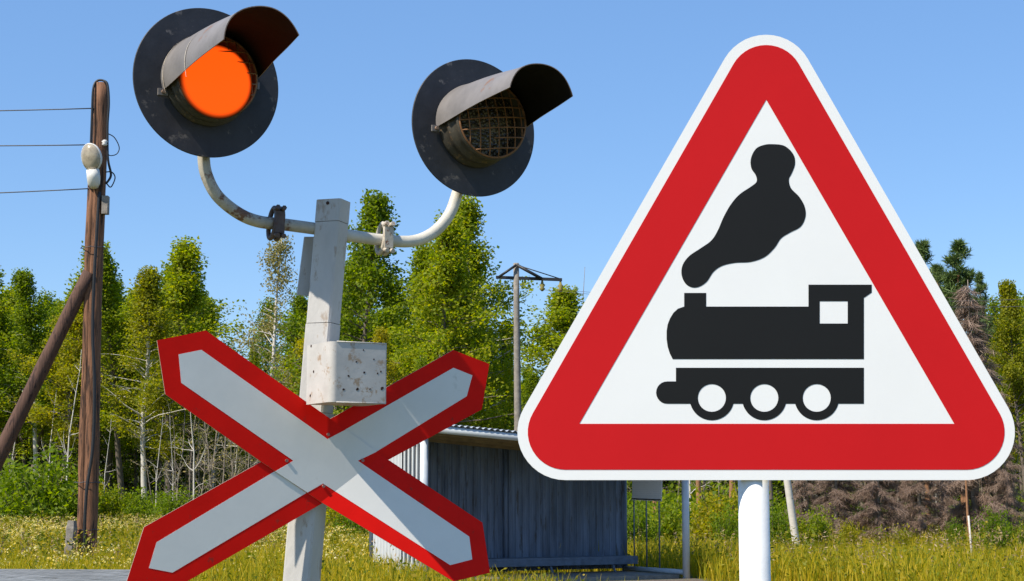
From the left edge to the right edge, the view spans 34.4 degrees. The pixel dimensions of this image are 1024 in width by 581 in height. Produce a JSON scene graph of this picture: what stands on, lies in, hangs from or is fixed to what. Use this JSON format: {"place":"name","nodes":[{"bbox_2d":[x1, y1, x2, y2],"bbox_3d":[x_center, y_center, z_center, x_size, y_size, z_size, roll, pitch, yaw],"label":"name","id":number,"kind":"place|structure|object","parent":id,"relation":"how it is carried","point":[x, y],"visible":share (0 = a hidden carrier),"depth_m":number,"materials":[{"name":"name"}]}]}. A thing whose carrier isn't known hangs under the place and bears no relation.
{"place":"outdoors","nodes":[
{"label":"outdoors","id":0,"kind":"place"},
{"bbox_2d":[0,0,1023,380],"label":"sky","id":1,"kind":"structure","parent":0,"point":[930,93],"materials":[{"name":"blue"}]},
{"bbox_2d":[616,578,703,580],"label":"path","id":2,"kind":"structure","parent":0,"point":[693,579],"depth_m":25.78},
{"bbox_2d":[500,570,988,580],"bbox_3d":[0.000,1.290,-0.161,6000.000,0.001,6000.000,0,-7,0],"label":"ground","id":3,"kind":"structure","parent":0,"point":[676,578],"depth_m":26.49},
{"bbox_2d":[0,295,48,435],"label":"leafy tree","id":4,"kind":"object","parent":3,"relation":"on","point":[3,380],"visible":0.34,"depth_m":83.87,"materials":[{"name":"green plant"}]},
{"bbox_2d":[0,282,52,466],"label":"leafy tree","id":5,"kind":"object","parent":3,"relation":"on","point":[22,449],"visible":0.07,"depth_m":95.08,"materials":[{"name":"green plant"}]},
{"bbox_2d":[0,267,65,483],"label":"birch tree","id":6,"kind":"object","parent":3,"relation":"on","point":[29,315],"visible":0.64,"depth_m":82.97,"materials":[{"name":"green plant"}]},
{"bbox_2d":[0,265,66,490],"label":"leafy tree","id":7,"kind":"object","parent":3,"relation":"on","point":[4,305],"visible":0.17,"depth_m":85.36,"materials":[{"name":"green plant"}]},
{"bbox_2d":[0,453,74,520],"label":"shrub","id":8,"kind":"object","parent":3,"relation":"on","point":[4,506],"visible":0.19,"depth_m":64.96,"materials":[{"name":"green plant"}]},
{"bbox_2d":[19,275,79,471],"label":"leafy tree","id":9,"kind":"object","parent":3,"relation":"on","point":[45,431],"visible":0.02,"depth_m":92.37,"materials":[{"name":"green plant"}]},
{"bbox_2d":[35,379,72,480],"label":"bare sapling","id":10,"kind":"object","parent":3,"relation":"on","point":[51,436],"visible":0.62,"depth_m":77.77,"materials":[{"name":"grey wood"}]},
{"bbox_2d":[0,299,109,483],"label":"leafy tree","id":11,"kind":"object","parent":3,"relation":"on","point":[73,354],"visible":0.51,"depth_m":77.97,"materials":[{"name":"green plant"}]},
{"bbox_2d":[0,428,115,523],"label":"shrub","id":12,"kind":"object","parent":3,"relation":"on","point":[58,501],"visible":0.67,"depth_m":63.04,"materials":[{"name":"green plant"}]},
{"bbox_2d":[0,79,119,555],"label":"utility pole","id":13,"kind":"object","parent":3,"relation":"on","point":[87,291],"visible":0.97,"depth_m":30.54,"materials":[{"name":"brown wood"}]},
{"bbox_2d":[0,144,84,145],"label":"overhead wire","id":14,"kind":"object","parent":13,"relation":"attached to","point":[45,145],"visible":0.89,"depth_m":31.23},
{"bbox_2d":[0,188,87,192],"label":"overhead wire","id":15,"kind":"object","parent":13,"relation":"attached to","point":[44,190],"visible":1,"depth_m":31.13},
{"bbox_2d":[0,108,90,110],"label":"overhead wire","id":16,"kind":"object","parent":13,"relation":"attached to","point":[45,109],"visible":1,"depth_m":31.33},
{"bbox_2d":[81,143,101,188],"bbox_3d":[-7.820,-2.315,30.794,0.369,0.846,0.349,3,-8,-24],"label":"street lamp","id":17,"kind":"object","parent":13,"relation":"attached to","point":[91,156],"visible":1,"depth_m":30.72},
{"bbox_2d":[0,569,129,580],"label":"barrier rail","id":18,"kind":"object","parent":3,"relation":"on","point":[57,575],"depth_m":11.82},
{"bbox_2d":[56,349,81,479],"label":"bare sapling","id":19,"kind":"object","parent":3,"relation":"on","point":[67,454],"visible":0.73,"depth_m":75.76,"materials":[{"name":"grey plant"}]},
{"bbox_2d":[64,520,76,556],"bbox_3d":[-8.004,4.654,29.965,0.248,0.977,0.201,0,-7,0],"label":"stub post","id":20,"kind":"object","parent":3,"relation":"on","point":[71,527],"visible":0.47,"depth_m":29.91,"materials":[{"name":"concrete"}]},
{"bbox_2d":[13,278,150,465],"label":"leafy tree","id":21,"kind":"object","parent":3,"relation":"on","point":[123,440],"visible":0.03,"depth_m":87.39,"materials":[{"name":"green plant"}]},
{"bbox_2d":[45,282,123,447],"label":"leafy tree","id":22,"kind":"object","parent":3,"relation":"on","point":[77,418],"visible":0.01,"depth_m":89.85,"materials":[{"name":"green plant"}]},
{"bbox_2d":[42,240,151,502],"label":"leafy tree","id":23,"kind":"object","parent":3,"relation":"on","point":[112,320],"visible":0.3,"depth_m":82.16,"materials":[{"name":"green plant"}]},
{"bbox_2d":[99,424,116,513],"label":"bare sapling","id":24,"kind":"object","parent":3,"relation":"on","point":[106,462],"visible":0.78,"depth_m":69.60,"materials":[{"name":"grey plant"}]},
{"bbox_2d":[63,285,167,497],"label":"leafy tree","id":25,"kind":"object","parent":3,"relation":"on","point":[110,456],"visible":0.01,"depth_m":95.57,"materials":[{"name":"green plant"}]},
{"bbox_2d":[98,481,139,523],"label":"shrub","id":26,"kind":"object","parent":3,"relation":"on","point":[113,504],"visible":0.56,"depth_m":65.36,"materials":[{"name":"green plant"}]},
{"bbox_2d":[64,263,213,507],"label":"leafy tree","id":27,"kind":"object","parent":3,"relation":"on","point":[159,463],"visible":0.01,"depth_m":91.29,"materials":[{"name":"green plant"}]},
{"bbox_2d":[117,479,165,522],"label":"shrub","id":28,"kind":"object","parent":3,"relation":"on","point":[143,503],"visible":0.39,"depth_m":65.19,"materials":[{"name":"green plant"}]},
{"bbox_2d":[100,265,194,498],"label":"leafy tree","id":29,"kind":"object","parent":3,"relation":"on","point":[147,304],"visible":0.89,"depth_m":75.31,"materials":[{"name":"green plant"}]},
{"bbox_2d":[129,410,168,510],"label":"bare sapling","id":30,"kind":"object","parent":3,"relation":"on","point":[145,458],"visible":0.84,"depth_m":68.39,"materials":[{"name":"grey plant"}]},
{"bbox_2d":[143,415,171,505],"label":"bare sapling","id":31,"kind":"object","parent":3,"relation":"on","point":[156,479],"visible":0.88,"depth_m":71.51,"materials":[{"name":"grey plant"}]},
{"bbox_2d":[157,422,182,500],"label":"bare sapling","id":32,"kind":"object","parent":3,"relation":"on","point":[172,462],"visible":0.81,"depth_m":68.38,"materials":[{"name":"grey plant"}]},
{"bbox_2d":[152,423,188,514],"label":"bare sapling","id":33,"kind":"object","parent":3,"relation":"on","point":[173,471],"visible":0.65,"depth_m":64.83,"materials":[{"name":"grey plant"}]},
{"bbox_2d":[150,394,191,501],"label":"bare sapling","id":34,"kind":"object","parent":3,"relation":"on","point":[164,485],"visible":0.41,"depth_m":77.18,"materials":[{"name":"grey plant"}]},
{"bbox_2d":[145,483,201,520],"bbox_3d":[-12.450,8.111,61.695,2.628,1.852,2.573,-4,-8,30],"label":"shrub","id":35,"kind":"object","parent":3,"relation":"on","point":[167,507],"visible":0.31,"depth_m":61.20,"materials":[{"name":"green plant"}]},
{"bbox_2d":[129,277,222,499],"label":"leafy tree","id":36,"kind":"object","parent":3,"relation":"on","point":[189,436],"visible":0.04,"depth_m":87.53,"materials":[{"name":"green plant"}]},
{"bbox_2d":[153,414,200,507],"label":"bare sapling","id":37,"kind":"object","parent":3,"relation":"on","point":[179,464],"visible":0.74,"depth_m":74.99,"materials":[{"name":"grey plant"}]},
{"bbox_2d":[100,235,256,495],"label":"leafy tree","id":38,"kind":"object","parent":3,"relation":"on","point":[183,295],"visible":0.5,"depth_m":83.34,"materials":[{"name":"green plant"}]},
{"bbox_2d":[163,412,211,498],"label":"bare sapling","id":39,"kind":"object","parent":3,"relation":"on","point":[194,467],"visible":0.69,"depth_m":64.29,"materials":[{"name":"grey plant"}]},
{"bbox_2d":[171,416,208,506],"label":"bare sapling","id":40,"kind":"object","parent":3,"relation":"on","point":[190,460],"visible":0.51,"depth_m":65.03,"materials":[{"name":"grey plant"}]},
{"bbox_2d":[145,296,245,493],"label":"leafy tree","id":41,"kind":"object","parent":3,"relation":"on","point":[203,320],"visible":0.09,"depth_m":96.33,"materials":[{"name":"green plant"}]},
{"bbox_2d":[181,418,218,499],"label":"bare sapling","id":42,"kind":"object","parent":3,"relation":"on","point":[198,460],"visible":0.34,"depth_m":76.28,"materials":[{"name":"grey plant"}]},
{"bbox_2d":[176,423,226,503],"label":"bare sapling","id":43,"kind":"object","parent":3,"relation":"on","point":[205,471],"visible":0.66,"depth_m":71.26,"materials":[{"name":"grey plant"}]},
{"bbox_2d":[190,422,219,499],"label":"bare sapling","id":44,"kind":"object","parent":3,"relation":"on","point":[203,453],"visible":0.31,"depth_m":76.19,"materials":[{"name":"grey plant"}]},
{"bbox_2d":[180,427,232,497],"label":"bare sapling","id":45,"kind":"object","parent":3,"relation":"on","point":[209,454],"visible":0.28,"depth_m":74.78,"materials":[{"name":"grey plant"}]},
{"bbox_2d":[187,422,227,489],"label":"bare sapling","id":46,"kind":"object","parent":3,"relation":"on","point":[209,467],"visible":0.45,"depth_m":70.15,"materials":[{"name":"grey plant"}]},
{"bbox_2d":[191,423,227,489],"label":"bare sapling","id":47,"kind":"object","parent":3,"relation":"on","point":[208,463],"visible":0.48,"depth_m":73.14,"materials":[{"name":"grey plant"}]},
{"bbox_2d":[186,437,244,494],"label":"bare sapling","id":48,"kind":"object","parent":3,"relation":"on","point":[224,468],"visible":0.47,"depth_m":69.00,"materials":[{"name":"grey plant"}]},
{"bbox_2d":[186,347,253,492],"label":"leafy tree","id":49,"kind":"object","parent":3,"relation":"on","point":[221,471],"visible":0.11,"depth_m":94.99,"materials":[{"name":"green plant"}]},
{"bbox_2d":[209,428,247,478],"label":"bare sapling","id":50,"kind":"object","parent":3,"relation":"on","point":[230,476],"visible":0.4,"depth_m":73.62,"materials":[{"name":"grey plant"}]},
{"bbox_2d":[214,342,262,474],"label":"leafy tree","id":51,"kind":"object","parent":3,"relation":"on","point":[255,361],"visible":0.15,"depth_m":92.33,"materials":[{"name":"green plant"}]},
{"bbox_2d":[212,235,302,465],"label":"birch tree","id":52,"kind":"object","parent":3,"relation":"on","point":[281,246],"visible":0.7,"depth_m":75.38,"materials":[{"name":"green plant"}]},
{"bbox_2d":[274,327,304,394],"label":"leafy tree","id":53,"kind":"object","parent":3,"relation":"on","point":[290,375],"visible":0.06,"depth_m":80.65,"materials":[{"name":"green plant"}]},
{"bbox_2d":[291,294,351,412],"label":"leafy tree","id":54,"kind":"object","parent":3,"relation":"on","point":[299,347],"visible":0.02,"depth_m":67.87,"materials":[{"name":"green plant"}]},
{"bbox_2d":[269,246,377,506],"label":"leafy tree","id":55,"kind":"object","parent":3,"relation":"on","point":[355,330],"visible":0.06,"depth_m":66.85,"materials":[{"name":"green plant"}]},
{"bbox_2d":[325,506,352,531],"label":"shrub","id":56,"kind":"object","parent":3,"relation":"on","point":[331,514],"visible":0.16,"depth_m":47.15,"materials":[{"name":"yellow plant"}]},
{"bbox_2d":[273,188,419,414],"bbox_3d":[-5.536,2.664,60.292,6.063,12.584,8.850,0,-7,0],"label":"leafy tree","id":57,"kind":"object","parent":3,"relation":"on","point":[365,271],"visible":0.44,"depth_m":59.74,"materials":[{"name":"green plant"}]},
{"bbox_2d":[328,512,368,540],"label":"shrub","id":58,"kind":"object","parent":3,"relation":"on","point":[354,525],"visible":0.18,"depth_m":39.53,"materials":[{"name":"green plant"}]},
{"bbox_2d":[133,6,572,580],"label":"crossing signal","id":59,"kind":"object","parent":3,"relation":"on","point":[205,82],"visible":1,"depth_m":5.46,"materials":[{"name":"paint"}]},
{"bbox_2d":[127,331,489,580],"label":"crossbuck sign","id":60,"kind":"object","parent":59,"relation":"attached to","point":[310,457],"visible":1,"depth_m":5.40,"materials":[{"name":"metal"}]},
{"bbox_2d":[342,325,402,410],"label":"leafy tree","id":61,"kind":"object","parent":3,"relation":"on","point":[381,335],"visible":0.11,"depth_m":53.60,"materials":[{"name":"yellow plant"}]},
{"bbox_2d":[413,353,426,371],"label":"leafy tree","id":62,"kind":"object","parent":3,"relation":"on","point":[421,362],"visible":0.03,"depth_m":50.03,"materials":[{"name":"green plant"}]},
{"bbox_2d":[350,208,525,426],"bbox_3d":[-1.913,2.824,56.145,7.664,11.214,6.161,0,-7,-1],"label":"leafy tree","id":63,"kind":"object","parent":3,"relation":"on","point":[449,275],"visible":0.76,"depth_m":55.47,"materials":[{"name":"green plant"}]},
{"bbox_2d":[375,240,500,424],"bbox_3d":[-3.034,3.332,57.593,4.780,10.538,4.824,-7,-10,44],"label":"leafy tree","id":64,"kind":"object","parent":3,"relation":"on","point":[420,326],"visible":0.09,"depth_m":57.58,"materials":[{"name":"green plant"}]},
{"bbox_2d":[386,241,502,424],"bbox_3d":[-2.873,3.610,62.831,6.957,11.309,5.592,-4,-8,30],"label":"leafy tree","id":65,"kind":"object","parent":3,"relation":"on","point":[420,254],"visible":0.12,"depth_m":62.70,"materials":[{"name":"green plant"}]},
{"bbox_2d":[396,195,548,429],"bbox_3d":[-1.322,2.575,58.340,5.021,12.267,5.766,-2,-7,19],"label":"birch tree","id":66,"kind":"object","parent":3,"relation":"on","point":[470,213],"visible":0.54,"depth_m":58.15,"materials":[{"name":"green plant"}]},
{"bbox_2d":[455,271,497,425],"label":"leafy tree","id":67,"kind":"object","parent":3,"relation":"on","point":[477,322],"depth_m":65.69,"materials":[{"name":"green plant"}]},
{"bbox_2d":[480,328,526,430],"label":"leafy tree","id":68,"kind":"object","parent":3,"relation":"on","point":[501,358],"visible":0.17,"depth_m":66.20,"materials":[{"name":"green plant"}]},
{"bbox_2d":[0,509,1023,580],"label":"meadow grass","id":69,"kind":"structure","parent":3,"relation":"on","point":[707,561],"depth_m":25.70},
{"bbox_2d":[0,287,1023,516],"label":"forest","id":70,"kind":"object","parent":3,"relation":"on","point":[133,471],"visible":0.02,"depth_m":100.40,"materials":[{"name":"green plant"}]},
{"bbox_2d":[0,513,1023,572],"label":"meadow flowers","id":71,"kind":"object","parent":3,"relation":"on","point":[285,535],"visible":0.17,"depth_m":29.71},
{"bbox_2d":[4,465,1023,537],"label":"undergrowth","id":72,"kind":"object","parent":3,"relation":"on","point":[694,500],"visible":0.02,"depth_m":49.79,"materials":[{"name":"green plant"}]},
{"bbox_2d":[369,424,689,580],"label":"shelter","id":73,"kind":"object","parent":3,"relation":"on","point":[512,499],"visible":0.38,"depth_m":26.98,"materials":[{"name":"metal"}]},
{"bbox_2d":[631,480,661,500],"bbox_3d":[2.245,3.128,27.519,0.020,0.740,0.919,4,-8,-29],"label":"notice board","id":74,"kind":"object","parent":73,"relation":"attached to","point":[648,490],"visible":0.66,"depth_m":27.50,"materials":[{"name":"metal"}]},
{"bbox_2d":[496,263,562,430],"bbox_3d":[0.559,3.470,51.937,2.140,8.749,0.335,0,-7,0],"label":"power pole","id":75,"kind":"object","parent":3,"relation":"on","point":[515,277],"visible":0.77,"depth_m":52.22,"materials":[{"name":"concrete"},{"name":"metal"},{"name":"ceramic"}]},
{"bbox_2d":[521,371,540,409],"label":"birch tree","id":76,"kind":"object","parent":3,"relation":"on","point":[531,385],"visible":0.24,"depth_m":74.76,"materials":[{"name":"green plant"}]},
{"bbox_2d":[484,284,583,408],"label":"leafy tree","id":77,"kind":"object","parent":3,"relation":"on","point":[562,314],"visible":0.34,"depth_m":77.98,"materials":[{"name":"green plant"}]},
{"bbox_2d":[627,495,675,547],"bbox_3d":[2.782,5.079,35.736,1.326,1.432,1.354,1,-7,-10],"label":"shrub","id":78,"kind":"object","parent":3,"relation":"on","point":[640,523],"visible":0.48,"depth_m":35.51,"materials":[{"name":"green plant"}]},
{"bbox_2d":[640,486,690,543],"bbox_3d":[3.308,5.120,36.614,1.245,1.568,1.415,1,-7,-5],"label":"shrub","id":79,"kind":"object","parent":3,"relation":"on","point":[673,528],"visible":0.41,"depth_m":36.40,"materials":[{"name":"green plant"}]},
{"bbox_2d":[696,480,702,521],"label":"pine tree","id":80,"kind":"object","parent":3,"relation":"on","point":[698,482],"depth_m":47.58,"materials":[{"name":"brown plant"}]},
{"bbox_2d":[689,480,738,542],"bbox_3d":[4.444,5.131,37.549,1.637,1.792,1.672,-4,-8,31],"label":"shrub","id":81,"kind":"object","parent":3,"relation":"on","point":[705,511],"visible":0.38,"depth_m":37.47,"materials":[{"name":"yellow plant"}]},
{"bbox_2d":[706,492,738,545],"bbox_3d":[4.556,4.939,34.679,1.049,1.440,1.165,-2,-7,15],"label":"shrub","id":82,"kind":"object","parent":3,"relation":"on","point":[730,528],"visible":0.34,"depth_m":34.63,"materials":[{"name":"green plant"}]},
{"bbox_2d":[518,35,1014,580],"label":"warning sign","id":83,"kind":"object","parent":3,"relation":"on","point":[764,305],"visible":1,"depth_m":3.01,"materials":[{"name":"metal"}]},
{"bbox_2d":[769,480,773,516],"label":"leafy tree","id":84,"kind":"object","parent":3,"relation":"on","point":[771,490],"depth_m":51.72,"materials":[{"name":"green plant"}]},
{"bbox_2d":[769,500,801,544],"bbox_3d":[5.998,5.233,36.629,1.087,1.341,1.110,-6,-10,42],"label":"shrub","id":85,"kind":"object","parent":3,"relation":"on","point":[777,520],"visible":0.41,"depth_m":36.53,"materials":[{"name":"green plant"}]},
{"bbox_2d":[784,480,799,544],"bbox_3d":[6.027,4.789,35.682,0.404,2.128,0.170,0,-7,0],"label":"leaning post","id":86,"kind":"object","parent":3,"relation":"on","point":[790,505],"visible":0.55,"depth_m":35.63,"materials":[{"name":"white wood"}]},
{"bbox_2d":[781,480,832,526],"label":"dead spruce","id":87,"kind":"object","parent":3,"relation":"on","point":[802,488],"visible":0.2,"depth_m":44.59,"materials":[{"name":"brown plant"}]},
{"bbox_2d":[797,503,837,545],"bbox_3d":[6.654,5.293,36.572,0.949,1.195,1.078,3,-8,-25],"label":"shrub","id":88,"kind":"object","parent":3,"relation":"on","point":[815,525],"visible":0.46,"depth_m":36.50,"materials":[{"name":"green plant"}]},
{"bbox_2d":[796,480,872,539],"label":"dead spruce","id":89,"kind":"object","parent":3,"relation":"on","point":[839,499],"visible":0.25,"depth_m":40.59,"materials":[{"name":"brown plant"}]},
{"bbox_2d":[836,516,860,548],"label":"shrub","id":90,"kind":"object","parent":3,"relation":"on","point":[847,534],"visible":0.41,"depth_m":37.53,"materials":[{"name":"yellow plant"}]},
{"bbox_2d":[846,480,914,543],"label":"dead spruce","id":91,"kind":"object","parent":3,"relation":"on","point":[875,513],"visible":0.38,"depth_m":39.51,"materials":[{"name":"brown plant"}]},
{"bbox_2d":[880,480,916,531],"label":"dead spruce","id":92,"kind":"object","parent":3,"relation":"on","point":[901,487],"visible":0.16,"depth_m":43.57,"materials":[{"name":"brown plant"}]},
{"bbox_2d":[893,528,911,545],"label":"shrub","id":93,"kind":"object","parent":3,"relation":"on","point":[905,537],"visible":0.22,"depth_m":37.55,"materials":[{"name":"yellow plant"}]},
{"bbox_2d":[893,480,950,538],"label":"dead spruce","id":94,"kind":"object","parent":3,"relation":"on","point":[919,503],"visible":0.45,"depth_m":41.55,"materials":[{"name":"brown plant"}]},
{"bbox_2d":[914,238,943,524],"bbox_3d":[12.364,2.974,49.914,2.404,9.309,2.189,-3,-8,23],"label":"pine tree","id":95,"kind":"object","parent":3,"relation":"on","point":[922,248],"visible":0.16,"depth_m":50.40,"materials":[{"name":"green plant"}]},
{"bbox_2d":[930,263,955,516],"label":"pine tree","id":96,"kind":"object","parent":3,"relation":"on","point":[938,269],"visible":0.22,"depth_m":51.33,"materials":[{"name":"green plant"}]},
{"bbox_2d":[924,480,962,529],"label":"dead spruce","id":97,"kind":"object","parent":3,"relation":"on","point":[952,501],"visible":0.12,"depth_m":44.53,"materials":[{"name":"brown plant"}]},
{"bbox_2d":[940,516,967,545],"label":"shrub","id":98,"kind":"object","parent":3,"relation":"on","point":[952,531],"visible":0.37,"depth_m":37.56,"materials":[{"name":"green plant"}]},
{"bbox_2d":[937,238,997,526],"bbox_3d":[12.894,2.857,47.151,2.423,8.846,2.836,-3,-8,26],"label":"pine tree","id":99,"kind":"object","parent":3,"relation":"on","point":[956,277],"visible":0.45,"depth_m":47.27,"materials":[{"name":"green plant"}]},
{"bbox_2d":[965,480,969,540],"bbox_3d":[10.898,3.810,39.886,0.663,5.045,0.776,3,-8,-24],"label":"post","id":100,"kind":"object","parent":3,"relation":"on","point":[967,508],"depth_m":39.63,"materials":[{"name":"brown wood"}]},
{"bbox_2d":[923,280,1023,535],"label":"dead spruce","id":101,"kind":"object","parent":3,"relation":"on","point":[977,498],"visible":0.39,"depth_m":42.80,"materials":[{"name":"brown plant"}]},
{"bbox_2d":[972,270,1000,509],"bbox_3d":[14.702,3.583,52.027,1.765,8.603,1.508,-3,-8,21],"label":"pine tree","id":102,"kind":"object","parent":3,"relation":"on","point":[979,285],"visible":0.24,"depth_m":52.26,"materials":[{"name":"green plant"}]},
{"bbox_2d":[967,501,1017,549],"bbox_3d":[10.388,5.146,35.548,1.027,1.241,1.005,-6,-9,39],"label":"shrub","id":103,"kind":"object","parent":3,"relation":"on","point":[1005,528],"visible":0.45,"depth_m":35.50,"materials":[{"name":"green plant"}]},
{"bbox_2d":[980,390,1023,529],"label":"dead spruce","id":104,"kind":"object","parent":3,"relation":"on","point":[1004,478],"visible":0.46,"depth_m":41.61,"materials":[{"name":"brown plant"}]},
{"bbox_2d":[984,279,1023,488],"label":"leafy tree","id":105,"kind":"object","parent":3,"relation":"on","point":[1009,320],"visible":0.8,"depth_m":46.28,"materials":[{"name":"green plant"}]},
{"bbox_2d":[993,296,1023,464],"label":"leafy tree","id":106,"kind":"object","parent":3,"relation":"on","point":[1021,418],"visible":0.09,"depth_m":52.32,"materials":[{"name":"green plant"}]},
{"bbox_2d":[1014,517,1023,544],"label":"shrub","id":107,"kind":"object","parent":3,"relation":"on","point":[1020,527],"visible":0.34,"depth_m":36.60,"materials":[{"name":"green plant"}]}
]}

